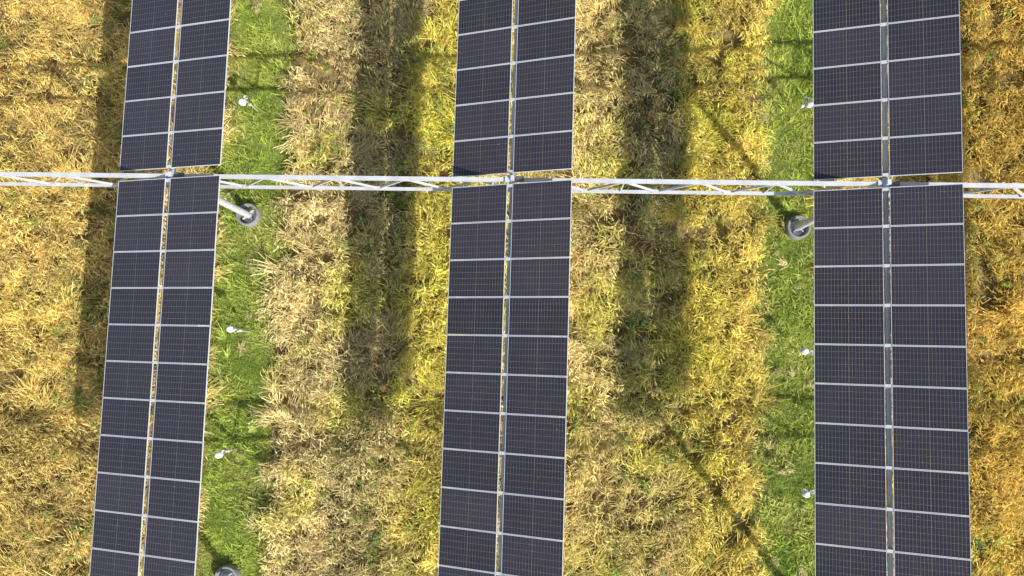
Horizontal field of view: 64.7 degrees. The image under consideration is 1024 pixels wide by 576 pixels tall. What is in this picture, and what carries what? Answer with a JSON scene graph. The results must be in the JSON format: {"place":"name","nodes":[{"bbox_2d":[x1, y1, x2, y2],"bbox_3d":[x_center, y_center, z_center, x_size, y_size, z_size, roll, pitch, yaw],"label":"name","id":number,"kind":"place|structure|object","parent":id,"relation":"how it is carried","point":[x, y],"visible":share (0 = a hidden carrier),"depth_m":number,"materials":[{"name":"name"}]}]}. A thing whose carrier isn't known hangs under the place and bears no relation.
{"place":"outdoors","nodes":[
{"label":"outdoors","id":0,"kind":"place"},
{"bbox_2d":[0,0,1023,575],"bbox_3d":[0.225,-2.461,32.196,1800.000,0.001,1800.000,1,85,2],"label":"ground","id":1,"kind":"structure","parent":0,"point":[730,38],"depth_m":32.07,"materials":[{"name":"soil"}]},
{"bbox_2d":[238,95,257,110],"bbox_3d":[-10.432,-7.270,32.194,0.244,1.660,0.465,40,87,5],"label":"sensor mast","id":2,"kind":"object","parent":1,"relation":"on","point":[241,102],"visible":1,"depth_m":31.48,"materials":[{"name":"white plastic"}]},
{"bbox_2d":[0,0,1023,575],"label":"grain crop","id":3,"kind":"object","parent":1,"relation":"on","point":[52,308],"visible":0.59,"depth_m":31.58,"materials":[{"name":"yellow plant"}]},
{"bbox_2d":[0,0,1023,575],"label":"weeds","id":4,"kind":"object","parent":1,"relation":"on","point":[118,16],"visible":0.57,"depth_m":31.63,"materials":[{"name":"yellow plant"}]},
{"bbox_2d":[196,0,833,575],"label":"grass strips","id":5,"kind":"structure","parent":1,"relation":"on","point":[788,312],"depth_m":31.88,"materials":[{"name":"green plant"}]},
{"bbox_2d":[214,449,235,458],"bbox_3d":[-10.840,6.260,30.929,0.465,1.760,0.244,-24,84,0],"label":"sensor mast","id":6,"kind":"object","parent":5,"relation":"on","point":[218,454],"visible":1,"depth_m":30.16,"materials":[{"name":"white plastic"}]},
{"bbox_2d":[214,563,240,575],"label":"support post","id":7,"kind":"object","parent":5,"relation":"on","point":[229,569],"visible":1,"depth_m":31.09,"materials":[{"name":"metal"}]},
{"bbox_2d":[226,326,248,332],"bbox_3d":[-10.518,1.665,31.285,0.464,1.860,0.244,27,86,4],"label":"sensor mast","id":8,"kind":"object","parent":5,"relation":"on","point":[230,329],"visible":1,"depth_m":30.45,"materials":[{"name":"white plastic"}]},
{"bbox_2d":[219,196,261,227],"bbox_3d":[-10.668,-3.215,29.119,1.876,7.064,0.939,-24,84,0],"label":"support post","id":9,"kind":"object","parent":5,"relation":"on","point":[254,219],"visible":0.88,"depth_m":32.16,"materials":[{"name":"metal"}]},
{"bbox_2d":[195,0,823,575],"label":"tall grass tufts","id":10,"kind":"object","parent":5,"relation":"on","point":[265,210],"visible":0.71,"depth_m":31.80,"materials":[{"name":"green plant"}]},
{"bbox_2d":[796,348,813,354],"bbox_3d":[10.943,2.402,30.523,0.461,1.660,0.250,1,85,2],"label":"sensor mast","id":11,"kind":"object","parent":5,"relation":"on","point":[804,351],"visible":1,"depth_m":29.77,"materials":[{"name":"white plastic"}]},
{"bbox_2d":[796,486,814,497],"bbox_3d":[10.812,7.512,30.064,0.465,1.660,0.244,-24,84,0],"label":"sensor mast","id":12,"kind":"object","parent":5,"relation":"on","point":[805,493],"visible":1,"depth_m":29.34,"materials":[{"name":"white plastic"}]},
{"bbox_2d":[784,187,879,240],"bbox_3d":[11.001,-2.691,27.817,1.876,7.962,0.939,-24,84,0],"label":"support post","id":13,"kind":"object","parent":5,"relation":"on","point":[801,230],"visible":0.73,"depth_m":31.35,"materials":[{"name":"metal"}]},
{"bbox_2d":[796,97,812,112],"bbox_3d":[11.279,-7.010,31.366,0.244,1.660,0.465,-37,85,-1],"label":"sensor mast","id":14,"kind":"object","parent":1,"relation":"on","point":[809,103],"visible":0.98,"depth_m":30.67,"materials":[{"name":"white plastic"}]},
{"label":"support post","id":15,"kind":"object","parent":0,"visible":0},
{"bbox_3d":[-0.386,10.821,24.148,65.144,4.296,0.320,1,85,2],"label":"lattice","id":16,"kind":"object","parent":15,"relation":"on","visible":0},
{"bbox_2d":[438,180,571,575],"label":"solar panel row","id":17,"kind":"object","parent":16,"relation":"attached to","point":[536,297],"visible":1,"depth_m":23.90,"materials":[{"name":"black glass"}]},
{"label":"support post","id":18,"kind":"object","parent":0,"visible":0},
{"bbox_2d":[0,170,1023,198],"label":"lattice","id":19,"kind":"object","parent":18,"relation":"on","point":[885,182],"visible":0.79,"depth_m":25.19,"materials":[{"name":"metal"}]},
{"bbox_2d":[89,175,220,575],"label":"solar panel row","id":20,"kind":"object","parent":19,"relation":"attached to","point":[171,515],"visible":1,"depth_m":24.70,"materials":[{"name":"black glass"}]},
{"bbox_2d":[453,0,575,176],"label":"solar panel row","id":21,"kind":"object","parent":19,"relation":"attached to","point":[542,98],"visible":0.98,"depth_m":24.71,"materials":[{"name":"black glass"}]},
{"bbox_2d":[814,184,970,575],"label":"solar panel row","id":22,"kind":"object","parent":19,"relation":"attached to","point":[931,489],"visible":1,"depth_m":23.00,"materials":[{"name":"black glass"}]},
{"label":"support post","id":23,"kind":"object","parent":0,"visible":0},
{"bbox_3d":[0.445,-17.279,26.670,65.144,4.296,0.320,1,85,2],"label":"lattice","id":24,"kind":"object","parent":23,"relation":"on","visible":0},
{"bbox_2d":[119,0,230,170],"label":"solar panel row","id":25,"kind":"object","parent":24,"relation":"attached to","point":[200,90],"visible":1,"depth_m":25.53,"materials":[{"name":"black glass"}]},
{"bbox_2d":[813,0,962,179],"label":"solar panel row","id":26,"kind":"object","parent":24,"relation":"attached to","point":[850,121],"visible":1,"depth_m":23.78,"materials":[{"name":"black glass"}]}
]}

